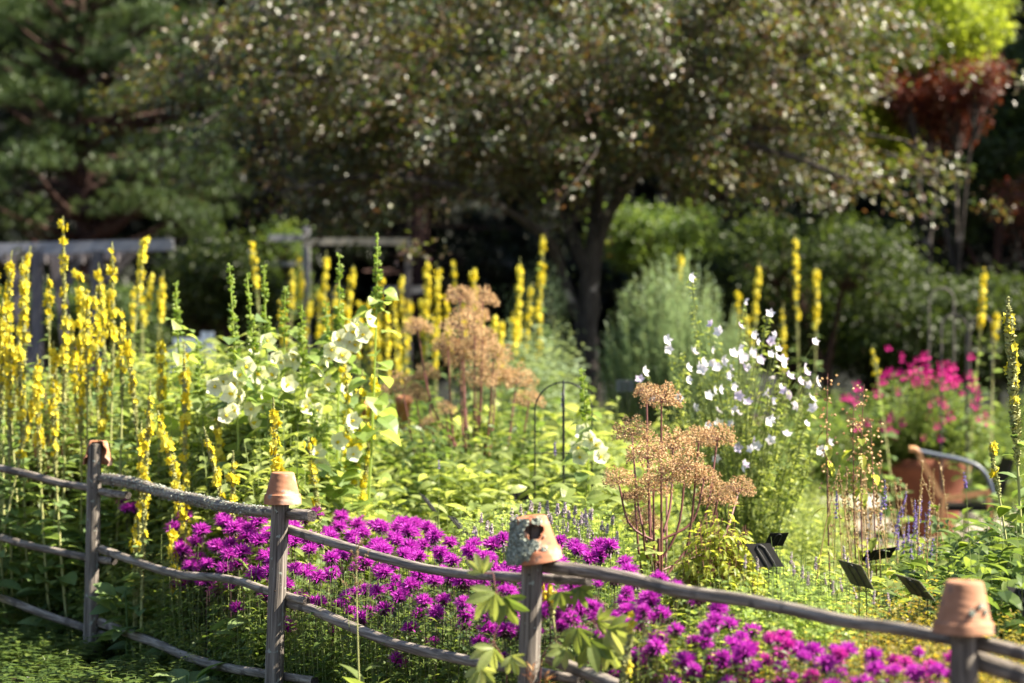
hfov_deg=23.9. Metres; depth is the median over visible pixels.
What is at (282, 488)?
flower pot
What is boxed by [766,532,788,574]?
plant sign
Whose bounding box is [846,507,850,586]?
dry stalk
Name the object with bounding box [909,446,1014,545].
garden chair
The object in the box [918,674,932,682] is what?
bee balm
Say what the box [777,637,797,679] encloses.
bee balm
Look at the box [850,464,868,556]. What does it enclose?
dry stalk
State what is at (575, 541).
bee balm
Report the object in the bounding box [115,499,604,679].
bee balm mass
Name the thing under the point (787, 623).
pale mint foliage
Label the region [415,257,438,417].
mullein
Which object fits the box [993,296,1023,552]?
mullein
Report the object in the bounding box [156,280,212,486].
hollyhock
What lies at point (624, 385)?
plant sign
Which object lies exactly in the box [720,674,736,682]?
bee balm
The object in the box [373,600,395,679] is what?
bee balm
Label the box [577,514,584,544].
catmint
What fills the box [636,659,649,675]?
bee balm
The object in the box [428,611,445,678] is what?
bee balm
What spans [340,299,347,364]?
mullein
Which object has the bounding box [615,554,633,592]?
bee balm
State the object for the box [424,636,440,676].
bee balm
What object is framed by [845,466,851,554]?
dry stalk
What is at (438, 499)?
sage spike
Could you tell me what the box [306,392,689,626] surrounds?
lime foliage
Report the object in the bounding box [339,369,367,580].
mullein
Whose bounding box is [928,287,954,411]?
wire arch
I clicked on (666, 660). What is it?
golden herb foliage
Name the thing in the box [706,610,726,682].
bee balm
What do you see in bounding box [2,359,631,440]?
bed foliage
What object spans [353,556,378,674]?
bee balm
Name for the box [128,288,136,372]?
mullein
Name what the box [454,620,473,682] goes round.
bee balm
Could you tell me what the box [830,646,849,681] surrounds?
bee balm
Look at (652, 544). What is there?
angelica
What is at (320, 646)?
bee balm foliage
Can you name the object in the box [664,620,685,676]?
bee balm
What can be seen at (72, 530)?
mullein
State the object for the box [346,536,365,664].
bee balm
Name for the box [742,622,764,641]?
bee balm
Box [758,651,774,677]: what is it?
bee balm
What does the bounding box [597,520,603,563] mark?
catmint
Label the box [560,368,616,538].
hollyhock
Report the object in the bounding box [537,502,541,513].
catmint
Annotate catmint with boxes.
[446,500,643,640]
[474,527,485,614]
[475,513,482,540]
[481,520,488,548]
[486,523,495,555]
[528,500,532,510]
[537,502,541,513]
[541,500,549,519]
[549,513,560,587]
[554,503,559,535]
[559,508,571,557]
[562,519,569,551]
[562,522,568,588]
[564,509,570,560]
[566,506,576,553]
[573,520,581,562]
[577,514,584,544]
[580,509,593,563]
[581,513,584,538]
[581,516,588,626]
[584,508,594,547]
[586,527,590,547]
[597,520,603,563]
[603,524,609,566]
[610,514,614,533]
[611,537,621,607]
[613,531,619,565]
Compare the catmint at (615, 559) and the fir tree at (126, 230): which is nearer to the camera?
the catmint at (615, 559)
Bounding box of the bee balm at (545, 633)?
[541,614,553,666]
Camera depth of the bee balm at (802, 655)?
8.48 m
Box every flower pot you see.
[83,440,112,465]
[264,472,300,504]
[505,514,561,566]
[932,579,994,635]
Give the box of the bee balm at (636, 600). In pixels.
[633,589,661,642]
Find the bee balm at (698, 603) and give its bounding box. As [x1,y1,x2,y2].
[686,600,715,682]
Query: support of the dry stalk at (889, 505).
on the ground
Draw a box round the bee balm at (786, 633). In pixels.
[773,628,793,679]
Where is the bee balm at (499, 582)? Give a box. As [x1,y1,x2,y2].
[495,566,513,682]
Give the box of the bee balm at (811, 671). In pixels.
[803,668,820,682]
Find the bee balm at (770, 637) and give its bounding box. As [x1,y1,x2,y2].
[760,630,780,682]
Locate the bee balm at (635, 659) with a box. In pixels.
[631,646,647,680]
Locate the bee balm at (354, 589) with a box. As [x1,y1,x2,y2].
[346,586,362,682]
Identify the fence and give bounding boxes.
[0,443,1023,682]
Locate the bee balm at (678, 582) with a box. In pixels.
[665,579,683,656]
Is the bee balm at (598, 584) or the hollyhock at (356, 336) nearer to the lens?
the bee balm at (598, 584)
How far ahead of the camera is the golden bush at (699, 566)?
10.23 m
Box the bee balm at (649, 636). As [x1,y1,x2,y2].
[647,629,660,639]
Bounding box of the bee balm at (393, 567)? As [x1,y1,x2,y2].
[387,565,402,676]
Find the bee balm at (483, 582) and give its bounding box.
[479,580,501,682]
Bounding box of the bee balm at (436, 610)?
[428,603,446,682]
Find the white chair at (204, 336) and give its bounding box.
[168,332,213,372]
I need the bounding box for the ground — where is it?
[0,414,1008,682]
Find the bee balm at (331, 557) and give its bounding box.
[318,550,341,677]
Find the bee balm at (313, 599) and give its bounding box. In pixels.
[304,595,327,676]
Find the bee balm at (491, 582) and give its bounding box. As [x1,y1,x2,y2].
[490,581,501,682]
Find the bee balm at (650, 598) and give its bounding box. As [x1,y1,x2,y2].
[638,590,661,682]
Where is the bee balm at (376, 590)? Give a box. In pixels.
[368,582,389,682]
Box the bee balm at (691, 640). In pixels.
[684,632,699,653]
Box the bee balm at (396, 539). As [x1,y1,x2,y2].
[391,535,409,631]
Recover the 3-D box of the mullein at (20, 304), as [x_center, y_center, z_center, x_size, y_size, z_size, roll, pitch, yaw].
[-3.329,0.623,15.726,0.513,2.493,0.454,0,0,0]
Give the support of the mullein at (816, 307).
on the gravel path
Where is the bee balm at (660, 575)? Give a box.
[650,568,671,672]
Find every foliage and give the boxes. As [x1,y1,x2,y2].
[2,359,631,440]
[126,380,568,531]
[150,531,757,682]
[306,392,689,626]
[343,412,693,523]
[445,317,590,443]
[607,380,1023,518]
[608,562,805,682]
[679,538,888,680]
[727,576,1023,682]
[750,536,1002,617]
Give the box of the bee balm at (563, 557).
[555,555,571,646]
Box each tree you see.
[0,0,202,365]
[0,0,280,384]
[0,0,283,397]
[0,0,1023,427]
[0,51,65,376]
[98,0,446,378]
[106,0,379,367]
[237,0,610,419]
[287,0,464,384]
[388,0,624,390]
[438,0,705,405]
[489,0,805,380]
[561,0,910,446]
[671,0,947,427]
[748,0,1023,420]
[775,0,1021,416]
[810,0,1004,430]
[869,49,1021,419]
[870,26,1023,419]
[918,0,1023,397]
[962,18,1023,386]
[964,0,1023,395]
[980,174,1023,395]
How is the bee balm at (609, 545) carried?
on the ground
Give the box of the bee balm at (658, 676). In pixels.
[649,670,667,682]
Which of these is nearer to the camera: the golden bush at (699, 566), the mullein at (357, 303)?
the golden bush at (699, 566)
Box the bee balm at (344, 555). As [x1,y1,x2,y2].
[328,551,349,679]
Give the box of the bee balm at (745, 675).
[738,668,756,680]
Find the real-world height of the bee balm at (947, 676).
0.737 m
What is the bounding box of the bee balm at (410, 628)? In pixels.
[400,619,419,682]
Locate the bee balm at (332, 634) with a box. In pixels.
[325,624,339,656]
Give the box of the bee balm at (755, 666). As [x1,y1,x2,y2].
[745,659,763,682]
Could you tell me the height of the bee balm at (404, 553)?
0.923 m
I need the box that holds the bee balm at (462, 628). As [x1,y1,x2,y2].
[456,605,470,677]
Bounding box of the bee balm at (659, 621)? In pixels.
[652,617,666,629]
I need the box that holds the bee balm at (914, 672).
[902,662,929,682]
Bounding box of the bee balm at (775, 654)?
[772,646,792,676]
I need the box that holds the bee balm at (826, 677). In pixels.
[818,654,840,680]
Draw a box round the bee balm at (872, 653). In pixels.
[861,646,882,682]
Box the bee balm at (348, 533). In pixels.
[342,528,359,648]
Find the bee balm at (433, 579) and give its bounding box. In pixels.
[424,574,450,682]
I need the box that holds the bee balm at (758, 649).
[750,639,760,678]
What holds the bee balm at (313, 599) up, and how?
on the ground
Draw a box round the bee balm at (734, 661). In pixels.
[726,656,745,680]
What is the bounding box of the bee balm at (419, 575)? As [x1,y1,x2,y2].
[408,571,429,681]
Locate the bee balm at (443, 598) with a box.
[433,592,452,682]
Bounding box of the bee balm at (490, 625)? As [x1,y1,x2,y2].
[476,619,497,674]
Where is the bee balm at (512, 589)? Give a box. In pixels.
[502,583,518,682]
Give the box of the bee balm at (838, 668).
[828,655,847,680]
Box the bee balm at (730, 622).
[720,615,738,672]
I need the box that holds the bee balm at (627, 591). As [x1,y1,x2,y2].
[618,585,636,636]
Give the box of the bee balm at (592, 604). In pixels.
[583,598,604,682]
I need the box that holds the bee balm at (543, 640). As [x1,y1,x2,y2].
[541,583,554,655]
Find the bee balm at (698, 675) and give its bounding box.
[682,668,703,682]
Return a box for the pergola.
[0,239,173,393]
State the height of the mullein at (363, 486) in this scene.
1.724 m
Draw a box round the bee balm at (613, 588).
[606,569,620,608]
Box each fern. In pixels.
[0,648,51,666]
[40,642,94,666]
[73,656,122,679]
[129,668,166,682]
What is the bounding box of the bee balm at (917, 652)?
[910,645,924,682]
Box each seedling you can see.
[525,661,541,682]
[545,670,555,682]
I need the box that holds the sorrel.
[340,536,389,682]
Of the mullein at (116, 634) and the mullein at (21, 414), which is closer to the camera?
the mullein at (116, 634)
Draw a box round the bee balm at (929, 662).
[920,658,937,682]
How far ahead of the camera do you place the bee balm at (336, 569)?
11.35 m
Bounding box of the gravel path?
[729,499,1018,553]
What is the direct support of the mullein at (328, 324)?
on the ground
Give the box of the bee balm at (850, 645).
[836,639,858,681]
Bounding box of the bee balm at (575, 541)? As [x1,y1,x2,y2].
[565,537,585,646]
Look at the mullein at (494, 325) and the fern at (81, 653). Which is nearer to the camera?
the fern at (81, 653)
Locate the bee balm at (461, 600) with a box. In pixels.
[449,594,471,682]
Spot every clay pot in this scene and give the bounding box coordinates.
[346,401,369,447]
[395,395,412,439]
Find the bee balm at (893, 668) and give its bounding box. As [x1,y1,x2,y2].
[884,663,901,682]
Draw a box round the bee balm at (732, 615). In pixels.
[719,612,740,634]
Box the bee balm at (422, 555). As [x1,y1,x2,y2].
[409,548,428,682]
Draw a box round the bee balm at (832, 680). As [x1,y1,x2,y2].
[823,677,841,682]
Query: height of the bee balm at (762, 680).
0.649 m
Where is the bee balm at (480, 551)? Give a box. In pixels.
[469,548,481,632]
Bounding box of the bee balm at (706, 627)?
[697,619,721,680]
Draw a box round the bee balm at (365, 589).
[354,582,373,680]
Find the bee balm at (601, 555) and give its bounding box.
[591,543,607,620]
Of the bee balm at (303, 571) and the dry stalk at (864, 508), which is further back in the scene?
the dry stalk at (864, 508)
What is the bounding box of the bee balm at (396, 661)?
[387,650,408,682]
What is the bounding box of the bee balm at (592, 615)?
[586,607,604,633]
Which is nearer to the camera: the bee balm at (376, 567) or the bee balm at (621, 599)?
the bee balm at (621, 599)
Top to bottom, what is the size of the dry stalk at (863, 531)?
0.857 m
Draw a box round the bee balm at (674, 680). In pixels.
[660,673,683,682]
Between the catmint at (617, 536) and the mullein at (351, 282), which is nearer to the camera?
the catmint at (617, 536)
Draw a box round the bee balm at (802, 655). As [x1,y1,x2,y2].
[791,650,810,682]
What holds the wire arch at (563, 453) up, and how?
on the ground
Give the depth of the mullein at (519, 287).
22.00 m
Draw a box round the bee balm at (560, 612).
[555,606,572,652]
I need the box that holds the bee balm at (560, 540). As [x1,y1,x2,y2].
[551,534,568,621]
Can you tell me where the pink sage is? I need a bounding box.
[831,345,999,470]
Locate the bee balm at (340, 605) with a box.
[330,599,350,678]
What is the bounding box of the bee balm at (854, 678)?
[847,675,858,682]
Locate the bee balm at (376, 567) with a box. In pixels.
[370,562,393,681]
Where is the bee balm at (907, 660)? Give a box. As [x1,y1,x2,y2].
[897,654,915,681]
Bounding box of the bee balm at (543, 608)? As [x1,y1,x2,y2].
[540,603,547,663]
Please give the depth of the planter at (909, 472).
22.67 m
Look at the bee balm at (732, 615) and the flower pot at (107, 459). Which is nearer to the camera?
the bee balm at (732, 615)
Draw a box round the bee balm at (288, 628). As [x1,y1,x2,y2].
[285,616,298,682]
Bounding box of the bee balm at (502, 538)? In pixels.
[494,530,507,645]
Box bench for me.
[811,495,879,540]
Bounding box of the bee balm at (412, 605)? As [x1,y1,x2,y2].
[400,576,422,682]
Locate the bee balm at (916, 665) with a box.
[904,662,926,682]
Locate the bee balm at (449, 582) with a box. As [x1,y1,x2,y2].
[437,577,459,682]
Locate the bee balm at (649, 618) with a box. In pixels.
[636,611,655,646]
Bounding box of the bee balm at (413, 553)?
[398,545,418,672]
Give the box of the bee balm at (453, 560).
[444,554,462,675]
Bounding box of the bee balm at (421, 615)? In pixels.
[410,605,429,679]
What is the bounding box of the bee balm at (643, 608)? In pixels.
[634,603,652,682]
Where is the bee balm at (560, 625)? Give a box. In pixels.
[551,617,568,643]
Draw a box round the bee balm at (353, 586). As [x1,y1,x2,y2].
[347,552,359,662]
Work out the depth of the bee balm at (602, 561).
11.21 m
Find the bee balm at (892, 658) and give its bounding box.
[887,653,903,676]
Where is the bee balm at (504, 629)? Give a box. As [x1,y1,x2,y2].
[493,621,517,677]
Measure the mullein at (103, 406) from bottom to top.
1.728 m
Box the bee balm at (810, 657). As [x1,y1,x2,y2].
[794,649,813,682]
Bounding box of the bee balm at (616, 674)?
[608,670,620,677]
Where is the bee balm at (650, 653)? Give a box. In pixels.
[640,644,659,679]
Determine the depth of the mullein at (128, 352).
14.22 m
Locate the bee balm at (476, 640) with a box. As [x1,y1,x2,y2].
[469,633,488,645]
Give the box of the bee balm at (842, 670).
[837,668,847,677]
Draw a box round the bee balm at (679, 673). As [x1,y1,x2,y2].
[669,666,687,682]
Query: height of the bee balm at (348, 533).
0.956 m
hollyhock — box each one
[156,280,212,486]
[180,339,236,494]
[204,263,269,512]
[230,272,283,500]
[240,264,298,464]
[259,286,306,495]
[276,305,333,496]
[299,402,362,584]
[304,252,366,548]
[305,301,352,523]
[330,233,400,544]
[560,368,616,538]
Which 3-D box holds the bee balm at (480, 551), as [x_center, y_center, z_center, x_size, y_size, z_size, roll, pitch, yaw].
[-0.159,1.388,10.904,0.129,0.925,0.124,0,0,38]
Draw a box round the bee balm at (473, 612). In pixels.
[469,605,488,642]
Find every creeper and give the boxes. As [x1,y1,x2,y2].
[464,553,528,682]
[539,585,638,682]
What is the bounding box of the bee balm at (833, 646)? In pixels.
[827,643,839,677]
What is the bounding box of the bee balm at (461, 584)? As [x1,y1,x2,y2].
[451,578,475,674]
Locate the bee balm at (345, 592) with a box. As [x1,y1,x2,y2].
[337,589,356,682]
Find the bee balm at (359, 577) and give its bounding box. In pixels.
[348,561,365,677]
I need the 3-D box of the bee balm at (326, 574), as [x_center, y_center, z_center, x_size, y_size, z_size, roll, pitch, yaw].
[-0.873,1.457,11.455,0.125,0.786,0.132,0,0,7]
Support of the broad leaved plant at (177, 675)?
on the ground
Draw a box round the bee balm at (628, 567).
[611,560,639,666]
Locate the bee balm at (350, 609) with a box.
[344,605,361,665]
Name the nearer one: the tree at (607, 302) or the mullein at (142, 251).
the mullein at (142, 251)
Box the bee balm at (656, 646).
[645,636,669,682]
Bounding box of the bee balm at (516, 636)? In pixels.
[504,612,519,674]
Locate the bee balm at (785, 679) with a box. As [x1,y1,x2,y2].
[771,675,792,682]
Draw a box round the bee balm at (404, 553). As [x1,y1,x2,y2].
[388,547,411,677]
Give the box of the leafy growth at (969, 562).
[867,490,1023,663]
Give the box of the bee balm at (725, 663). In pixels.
[715,660,730,678]
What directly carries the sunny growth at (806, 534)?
on the ground
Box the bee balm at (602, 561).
[592,554,608,607]
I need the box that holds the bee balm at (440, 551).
[430,544,451,678]
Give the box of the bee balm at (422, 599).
[413,592,437,682]
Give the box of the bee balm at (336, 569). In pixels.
[327,565,345,679]
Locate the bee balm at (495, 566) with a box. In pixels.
[490,560,500,644]
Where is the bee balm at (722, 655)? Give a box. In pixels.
[713,647,731,675]
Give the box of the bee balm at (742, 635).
[735,629,757,681]
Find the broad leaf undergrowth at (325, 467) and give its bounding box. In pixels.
[0,394,361,681]
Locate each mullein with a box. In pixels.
[0,250,22,634]
[0,273,19,632]
[0,299,59,617]
[0,320,37,634]
[0,341,57,627]
[0,346,45,644]
[0,395,34,637]
[4,246,32,459]
[5,257,43,593]
[11,354,77,642]
[17,381,84,633]
[38,274,61,483]
[38,367,103,628]
[42,341,75,566]
[44,289,115,615]
[47,216,85,604]
[52,362,116,645]
[54,292,121,608]
[61,314,90,515]
[65,317,90,503]
[71,269,112,468]
[83,308,136,569]
[84,242,129,549]
[91,517,159,669]
[93,263,118,450]
[95,421,156,672]
[117,331,164,651]
[121,381,164,668]
[127,272,154,373]
[128,235,150,371]
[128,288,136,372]
[136,263,157,376]
[144,525,193,671]
[145,271,166,374]
[149,331,171,555]
[155,410,200,620]
[160,341,196,570]
[170,452,193,570]
[199,450,248,670]
[203,427,242,597]
[213,418,226,537]
[241,397,320,663]
[249,240,266,359]
[277,299,287,351]
[288,267,296,351]
[296,252,304,328]
[299,292,313,395]
[300,436,346,610]
[312,289,328,416]
[317,250,329,389]
[321,298,330,338]
[330,285,340,402]
[338,325,357,496]
[339,266,356,414]
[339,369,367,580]
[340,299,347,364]
[344,305,351,373]
[355,301,363,396]
[358,363,381,517]
[359,302,370,398]
[365,322,377,396]
[367,272,384,382]
[373,305,389,396]
[379,311,392,407]
[390,300,412,421]
[392,274,414,396]
[393,299,413,401]
[393,331,402,407]
[401,314,415,420]
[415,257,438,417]
[417,298,434,415]
[426,266,446,419]
[430,314,438,407]
[443,295,460,426]
[450,260,466,399]
[451,303,467,414]
[468,268,489,425]
[485,314,507,429]
[496,320,508,414]
[501,257,524,406]
[508,309,519,424]
[519,282,534,374]
[526,261,546,383]
[530,235,553,368]
[535,308,543,388]
[542,583,560,670]
[618,611,636,682]
[675,254,683,307]
[729,262,767,506]
[734,291,766,486]
[743,311,787,523]
[776,304,802,506]
[780,234,825,501]
[794,268,828,502]
[867,349,913,558]
[943,266,990,536]
[960,309,1011,528]
[983,440,1014,575]
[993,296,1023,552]
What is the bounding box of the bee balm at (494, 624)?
[483,614,499,675]
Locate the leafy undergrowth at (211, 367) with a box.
[0,322,364,682]
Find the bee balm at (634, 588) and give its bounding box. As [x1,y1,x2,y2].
[626,571,639,598]
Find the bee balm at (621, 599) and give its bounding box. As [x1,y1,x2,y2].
[614,593,636,658]
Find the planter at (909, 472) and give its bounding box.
[878,458,970,537]
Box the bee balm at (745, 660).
[737,637,758,682]
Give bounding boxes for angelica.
[381,284,546,465]
[601,380,756,603]
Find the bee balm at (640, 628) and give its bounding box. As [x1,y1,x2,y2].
[633,621,649,647]
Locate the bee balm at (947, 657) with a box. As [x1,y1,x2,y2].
[943,649,949,672]
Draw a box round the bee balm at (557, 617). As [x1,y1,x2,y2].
[546,607,561,642]
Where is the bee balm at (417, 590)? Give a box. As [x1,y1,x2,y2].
[407,577,424,675]
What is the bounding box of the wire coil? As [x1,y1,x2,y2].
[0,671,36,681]
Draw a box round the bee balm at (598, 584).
[588,580,606,682]
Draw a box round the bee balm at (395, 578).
[379,573,404,681]
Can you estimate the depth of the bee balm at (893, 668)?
8.21 m
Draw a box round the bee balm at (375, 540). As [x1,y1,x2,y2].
[367,536,386,661]
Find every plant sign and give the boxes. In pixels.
[419,493,437,545]
[448,516,469,538]
[511,488,529,500]
[616,380,633,391]
[745,543,783,615]
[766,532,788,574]
[838,559,873,638]
[861,547,896,595]
[895,574,934,643]
[1006,586,1023,616]
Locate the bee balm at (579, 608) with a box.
[571,599,588,625]
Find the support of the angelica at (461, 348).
on the ground
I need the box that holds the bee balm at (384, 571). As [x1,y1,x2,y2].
[373,565,395,682]
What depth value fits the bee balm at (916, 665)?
8.27 m
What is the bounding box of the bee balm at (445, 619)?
[435,564,456,682]
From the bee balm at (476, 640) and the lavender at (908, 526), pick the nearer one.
the bee balm at (476, 640)
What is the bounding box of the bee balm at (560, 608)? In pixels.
[554,586,571,682]
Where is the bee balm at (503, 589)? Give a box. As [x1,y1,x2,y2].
[494,584,512,682]
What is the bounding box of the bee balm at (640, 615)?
[635,604,652,672]
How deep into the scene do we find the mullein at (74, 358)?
15.37 m
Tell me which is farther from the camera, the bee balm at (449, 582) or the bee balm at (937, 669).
the bee balm at (449, 582)
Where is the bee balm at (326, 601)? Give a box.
[311,594,330,667]
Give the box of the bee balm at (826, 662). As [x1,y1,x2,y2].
[812,652,836,681]
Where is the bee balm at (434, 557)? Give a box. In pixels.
[431,551,449,660]
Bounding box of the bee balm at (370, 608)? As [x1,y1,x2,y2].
[361,604,378,680]
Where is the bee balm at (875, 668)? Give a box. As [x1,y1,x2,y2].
[864,658,888,682]
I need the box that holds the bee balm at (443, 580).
[430,576,444,680]
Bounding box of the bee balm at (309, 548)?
[300,543,318,672]
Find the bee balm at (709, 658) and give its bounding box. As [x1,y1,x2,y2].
[698,650,719,681]
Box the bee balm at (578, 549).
[570,542,586,624]
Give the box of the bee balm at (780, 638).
[773,633,788,682]
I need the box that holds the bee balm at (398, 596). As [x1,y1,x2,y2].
[388,590,408,681]
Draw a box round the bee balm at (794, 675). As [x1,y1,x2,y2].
[787,670,799,679]
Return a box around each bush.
[491,258,584,375]
[590,249,758,514]
[662,500,771,648]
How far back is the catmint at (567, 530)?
11.72 m
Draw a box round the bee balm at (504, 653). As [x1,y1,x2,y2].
[496,651,511,682]
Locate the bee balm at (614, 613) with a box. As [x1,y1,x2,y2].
[610,611,622,616]
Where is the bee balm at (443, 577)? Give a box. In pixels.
[433,554,449,647]
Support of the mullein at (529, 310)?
on the ground
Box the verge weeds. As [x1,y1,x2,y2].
[0,614,319,682]
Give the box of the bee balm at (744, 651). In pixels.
[731,639,760,682]
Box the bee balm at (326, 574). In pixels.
[319,567,338,678]
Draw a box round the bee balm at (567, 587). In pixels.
[560,585,587,664]
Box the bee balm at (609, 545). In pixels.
[599,536,620,607]
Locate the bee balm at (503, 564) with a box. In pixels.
[497,561,514,682]
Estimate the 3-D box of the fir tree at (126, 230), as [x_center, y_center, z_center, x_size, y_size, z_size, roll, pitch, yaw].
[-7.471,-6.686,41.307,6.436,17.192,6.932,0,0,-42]
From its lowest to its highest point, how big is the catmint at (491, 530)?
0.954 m
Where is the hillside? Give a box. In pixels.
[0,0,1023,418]
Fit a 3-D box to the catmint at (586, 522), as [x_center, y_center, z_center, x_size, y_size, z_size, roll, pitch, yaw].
[0.350,1.354,11.882,0.094,0.992,0.088,0,0,0]
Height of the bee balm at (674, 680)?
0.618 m
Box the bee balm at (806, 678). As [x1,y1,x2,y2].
[803,673,814,682]
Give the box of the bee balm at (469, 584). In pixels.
[460,582,474,672]
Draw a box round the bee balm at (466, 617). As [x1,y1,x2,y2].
[456,607,474,680]
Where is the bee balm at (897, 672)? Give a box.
[885,661,906,682]
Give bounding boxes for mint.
[735,554,747,620]
[754,557,761,623]
[788,562,801,623]
[789,552,792,592]
[799,571,811,623]
[801,565,803,603]
[813,557,816,576]
[831,581,836,611]
[838,578,843,613]
[839,546,849,609]
[844,557,855,613]
[851,587,863,638]
[862,571,872,595]
[864,590,879,643]
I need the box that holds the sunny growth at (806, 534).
[594,473,858,579]
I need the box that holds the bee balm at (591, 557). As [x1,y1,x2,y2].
[580,549,599,617]
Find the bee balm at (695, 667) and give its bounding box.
[689,662,702,682]
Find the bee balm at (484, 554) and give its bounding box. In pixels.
[471,549,492,641]
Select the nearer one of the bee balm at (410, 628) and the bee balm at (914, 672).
the bee balm at (914, 672)
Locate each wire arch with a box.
[534,380,592,512]
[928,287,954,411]
[940,314,967,541]
[969,315,992,527]
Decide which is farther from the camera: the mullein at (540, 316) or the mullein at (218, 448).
the mullein at (540, 316)
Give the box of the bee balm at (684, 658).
[672,650,695,682]
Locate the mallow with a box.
[635,272,833,575]
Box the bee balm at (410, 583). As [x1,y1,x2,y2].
[395,576,419,681]
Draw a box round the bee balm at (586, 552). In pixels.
[571,542,589,562]
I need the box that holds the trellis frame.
[269,226,424,388]
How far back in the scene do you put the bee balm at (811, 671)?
8.82 m
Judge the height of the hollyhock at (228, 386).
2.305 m
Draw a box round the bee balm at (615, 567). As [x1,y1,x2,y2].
[608,565,622,671]
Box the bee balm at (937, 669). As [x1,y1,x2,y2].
[925,662,948,682]
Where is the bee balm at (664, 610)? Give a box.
[652,604,672,656]
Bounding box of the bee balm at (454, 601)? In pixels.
[445,567,461,647]
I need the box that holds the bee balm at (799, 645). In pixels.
[790,640,808,680]
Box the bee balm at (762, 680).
[753,677,768,682]
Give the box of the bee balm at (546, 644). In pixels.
[542,601,558,681]
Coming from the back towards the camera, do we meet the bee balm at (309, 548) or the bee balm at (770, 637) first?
the bee balm at (309, 548)
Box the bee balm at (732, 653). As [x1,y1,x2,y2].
[725,650,744,682]
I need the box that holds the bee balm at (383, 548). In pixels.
[363,543,392,675]
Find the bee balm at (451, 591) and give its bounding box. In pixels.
[446,551,456,635]
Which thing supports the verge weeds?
on the ground
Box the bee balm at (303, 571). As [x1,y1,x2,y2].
[295,567,319,681]
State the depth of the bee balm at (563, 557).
10.63 m
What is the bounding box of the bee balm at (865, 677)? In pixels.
[853,673,878,682]
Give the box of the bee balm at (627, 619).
[624,616,639,682]
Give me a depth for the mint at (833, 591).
9.74 m
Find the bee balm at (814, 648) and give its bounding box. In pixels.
[802,640,826,680]
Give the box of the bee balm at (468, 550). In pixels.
[456,542,478,649]
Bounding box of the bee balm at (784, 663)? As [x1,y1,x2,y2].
[773,659,788,679]
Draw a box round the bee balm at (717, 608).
[707,603,729,673]
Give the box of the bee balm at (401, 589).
[395,588,412,669]
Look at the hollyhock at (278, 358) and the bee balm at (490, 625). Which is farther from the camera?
the hollyhock at (278, 358)
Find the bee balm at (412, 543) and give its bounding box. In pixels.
[398,538,419,665]
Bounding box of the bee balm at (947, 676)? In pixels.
[943,668,949,681]
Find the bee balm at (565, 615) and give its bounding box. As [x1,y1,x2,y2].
[560,610,582,670]
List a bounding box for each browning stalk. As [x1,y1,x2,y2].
[811,373,839,589]
[840,402,869,571]
[847,384,873,591]
[856,421,887,606]
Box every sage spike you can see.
[435,460,439,545]
[553,441,555,500]
[963,472,969,541]
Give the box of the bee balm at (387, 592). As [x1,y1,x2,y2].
[382,542,400,671]
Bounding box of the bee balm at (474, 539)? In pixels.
[464,536,483,632]
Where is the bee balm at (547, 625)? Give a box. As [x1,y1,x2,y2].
[542,587,560,682]
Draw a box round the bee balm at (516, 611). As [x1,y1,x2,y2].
[505,601,519,653]
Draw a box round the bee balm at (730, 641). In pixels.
[723,634,741,682]
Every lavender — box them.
[829,491,839,580]
[865,538,869,593]
[873,496,882,564]
[883,480,889,580]
[889,506,901,562]
[891,491,906,580]
[895,519,899,580]
[900,527,904,564]
[902,515,909,565]
[909,506,918,562]
[912,499,917,569]
[915,524,922,578]
[924,512,930,555]
[927,501,930,557]
[929,538,933,562]
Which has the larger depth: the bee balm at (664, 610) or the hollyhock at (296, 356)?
the hollyhock at (296, 356)
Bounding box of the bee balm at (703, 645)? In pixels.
[695,634,713,682]
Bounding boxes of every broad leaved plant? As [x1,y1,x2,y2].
[14,548,80,630]
[89,582,152,669]
[153,662,225,682]
[210,557,266,656]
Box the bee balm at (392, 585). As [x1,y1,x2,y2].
[386,580,408,678]
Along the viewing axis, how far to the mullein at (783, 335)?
24.00 m
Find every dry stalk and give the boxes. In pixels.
[816,465,840,584]
[828,483,830,542]
[828,485,834,575]
[831,491,834,544]
[836,484,843,590]
[838,472,856,589]
[841,469,848,571]
[843,492,846,558]
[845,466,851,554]
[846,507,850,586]
[847,498,861,591]
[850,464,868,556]
[851,472,858,546]
[860,485,869,595]
[862,472,865,553]
[862,510,864,550]
[864,483,868,545]
[865,459,882,565]
[865,487,874,549]
[868,513,872,570]
[870,494,889,578]
[874,490,891,575]
[875,486,881,591]
[880,517,890,548]
[882,514,891,580]
[886,483,898,568]
[887,509,895,536]
[894,481,905,552]
[898,479,905,546]
[903,484,907,564]
[916,484,924,548]
[917,497,920,570]
[920,460,923,496]
[920,520,929,569]
[921,475,947,561]
[925,516,929,579]
[928,476,931,557]
[932,468,935,537]
[935,504,939,560]
[938,462,949,530]
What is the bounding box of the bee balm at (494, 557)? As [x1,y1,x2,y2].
[484,550,500,645]
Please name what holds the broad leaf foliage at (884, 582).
on the ground
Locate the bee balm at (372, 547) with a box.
[368,541,386,665]
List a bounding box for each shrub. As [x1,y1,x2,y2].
[0,272,189,374]
[1,373,118,552]
[147,216,307,365]
[251,201,322,351]
[579,185,744,384]
[671,200,947,440]
[704,204,927,423]
[794,254,1023,432]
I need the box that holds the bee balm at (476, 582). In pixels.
[469,580,485,652]
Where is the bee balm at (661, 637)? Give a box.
[652,630,670,668]
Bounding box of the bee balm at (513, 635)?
[510,622,519,653]
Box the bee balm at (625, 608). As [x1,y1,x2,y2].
[614,601,638,681]
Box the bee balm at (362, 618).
[350,609,370,678]
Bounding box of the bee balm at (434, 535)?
[423,527,445,628]

